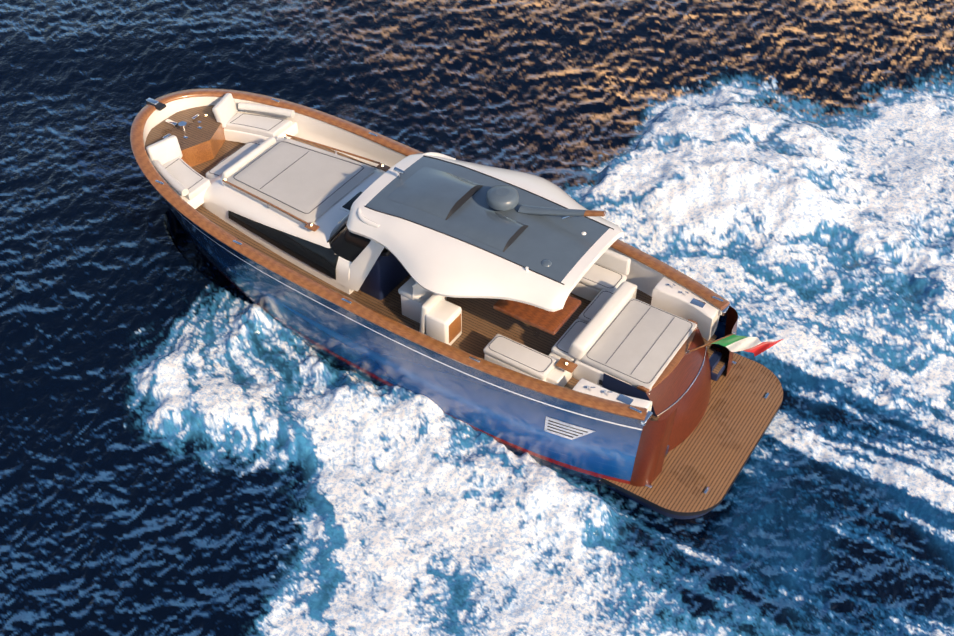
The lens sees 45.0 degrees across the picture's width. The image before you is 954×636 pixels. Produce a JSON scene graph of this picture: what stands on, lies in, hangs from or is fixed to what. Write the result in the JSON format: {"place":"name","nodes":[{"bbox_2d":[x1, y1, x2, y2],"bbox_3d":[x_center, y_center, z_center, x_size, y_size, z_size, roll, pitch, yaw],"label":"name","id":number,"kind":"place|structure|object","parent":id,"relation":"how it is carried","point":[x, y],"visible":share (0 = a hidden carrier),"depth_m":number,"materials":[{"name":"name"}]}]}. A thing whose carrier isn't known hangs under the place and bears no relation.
{"place":"outdoors","nodes":[
{"label":"outdoors","id":0,"kind":"place"},
{"bbox_2d":[0,0,953,635],"bbox_3d":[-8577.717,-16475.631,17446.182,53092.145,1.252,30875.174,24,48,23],"label":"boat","id":1,"kind":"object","parent":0,"point":[194,440],"depth_m":23.26,"materials":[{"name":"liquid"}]},
{"bbox_2d":[160,194,737,489],"bbox_3d":[-1.525,-0.851,23.834,13.340,3.660,4.855,24,48,23],"label":"hull","id":2,"kind":"object","parent":1,"relation":"in","point":[613,447],"visible":0.21,"depth_m":21.01,"materials":[{"name":"blue paint"}]},
{"bbox_2d":[130,88,729,420],"bbox_3d":[-1.684,-2.001,22.889,13.070,0.811,4.770,24,48,23],"label":"cap rail","id":3,"kind":"object","parent":2,"relation":"on","point":[169,194],"visible":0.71,"depth_m":22.17,"materials":[{"name":"brown wood"}]},
{"bbox_2d":[155,98,730,439],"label":"deck fittings","id":4,"kind":"object","parent":2,"relation":"attached to","point":[562,429],"visible":0.73,"depth_m":20.23,"materials":[{"name":"silver metal"}]},
{"bbox_2d":[191,138,716,420],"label":"teak deck","id":5,"kind":"structure","parent":2,"relation":"in","point":[484,323],"depth_m":22.33,"materials":[{"name":"brown wood"}]},
{"bbox_2d":[145,93,297,208],"bbox_3d":[-6.096,-3.967,24.985,2.670,0.927,3.582,24,48,23],"label":"bow seating","id":6,"kind":"object","parent":5,"relation":"on","point":[179,145],"visible":0.9,"depth_m":25.09,"materials":[{"name":"white leather"}]},
{"bbox_2d":[202,137,384,294],"bbox_3d":[-3.595,-2.518,24.113,4.600,0.941,3.040,24,48,23],"label":"cabin trunk","id":7,"kind":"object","parent":5,"relation":"on","point":[220,200],"depth_m":23.22,"materials":[{"name":"white plastic"}]},
{"bbox_2d":[206,137,375,222],"bbox_3d":[-4.042,-2.953,24.102,3.208,0.497,2.240,24,48,23],"label":"sunpad","id":8,"kind":"object","parent":7,"relation":"on","point":[307,184],"visible":0.85,"depth_m":23.81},
{"bbox_2d":[228,156,377,279],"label":"cabin windows","id":9,"kind":"structure","parent":7,"relation":"on","point":[322,259],"depth_m":22.81,"materials":[{"name":"black glass"}]},
{"bbox_2d":[222,134,389,231],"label":"handrails","id":10,"kind":"object","parent":7,"relation":"attached to","point":[385,168],"visible":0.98,"depth_m":23.65,"materials":[{"name":"brown wood"}]},
{"bbox_2d":[205,114,568,365],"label":"cup holders","id":11,"kind":"object","parent":10,"relation":"attached to","point":[566,363],"visible":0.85,"depth_m":23.65,"materials":[{"name":"silver metal"}]},
{"bbox_2d":[327,152,454,290],"bbox_3d":[-1.673,-2.065,22.818,1.913,1.680,3.060,24,48,23],"label":"windshield frame","id":12,"kind":"object","parent":7,"relation":"on","point":[361,253],"visible":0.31,"depth_m":22.00,"materials":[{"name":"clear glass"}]},
{"bbox_2d":[346,153,624,311],"bbox_3d":[0.134,-1.982,21.276,4.700,1.024,3.934,24,48,23],"label":"hardtop","id":13,"kind":"object","parent":12,"relation":"on","point":[448,227],"visible":0.98,"depth_m":20.90,"materials":[{"name":"white plastic"}]},
{"bbox_2d":[360,247,461,344],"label":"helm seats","id":14,"kind":"object","parent":5,"relation":"on","point":[438,317],"visible":0.35,"depth_m":21.78,"materials":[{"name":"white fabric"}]},
{"bbox_2d":[143,97,720,333],"bbox_3d":[-1.610,-1.722,23.086,12.757,1.366,4.280,24,48,23],"label":"bulwark","id":15,"kind":"object","parent":5,"relation":"on","point":[644,278],"visible":0.21,"depth_m":25.43,"materials":[{"name":"white plastic"}]},
{"bbox_2d":[483,249,636,386],"bbox_3d":[1.554,-0.122,21.755,2.045,0.860,3.350,24,48,23],"label":"cockpit dinette","id":16,"kind":"object","parent":5,"relation":"on","point":[604,277],"visible":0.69,"depth_m":21.10,"materials":[{"name":"white leather"}]},
{"bbox_2d":[568,282,696,393],"bbox_3d":[2.870,0.463,21.136,1.670,0.882,2.040,24,48,23],"label":"aft sun pad","id":17,"kind":"object","parent":5,"relation":"on","point":[623,335],"visible":0.88,"depth_m":20.90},
{"bbox_2d":[572,276,718,410],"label":"side cabinets","id":18,"kind":"object","parent":5,"relation":"on","point":[670,296],"visible":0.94,"depth_m":21.72,"materials":[{"name":"white plastic"}]},
{"bbox_2d":[602,311,710,451],"bbox_3d":[3.469,1.163,21.261,1.560,1.430,2.068,24,48,23],"label":"transom","id":19,"kind":"object","parent":2,"relation":"attached to","point":[683,383],"visible":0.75,"depth_m":20.82,"materials":[{"name":"brown wood"}]},
{"bbox_2d":[665,348,726,454],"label":"transom steps","id":20,"kind":"structure","parent":19,"relation":"attached to","point":[717,366],"depth_m":22.03,"materials":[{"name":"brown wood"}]},
{"bbox_2d":[711,335,782,355],"bbox_3d":[4.774,0.481,20.431,1.282,0.460,0.132,3,43,3],"label":"ensign","id":21,"kind":"object","parent":19,"relation":"attached to","point":[756,346],"visible":1,"depth_m":20.44,"materials":[{"name":"multicoloured fabric"}]},
{"bbox_2d":[600,346,782,518],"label":"swim platform","id":22,"kind":"structure","parent":2,"relation":"attached to","point":[705,460],"depth_m":21.03,"materials":[{"name":"brown wood"}]},
{"bbox_2d":[685,332,734,354],"bbox_3d":[4.155,0.457,20.554,0.805,0.683,0.056,7,44,7],"label":"ensign staff","id":23,"kind":"object","parent":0,"point":[690,351],"visible":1,"depth_m":20.57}
]}

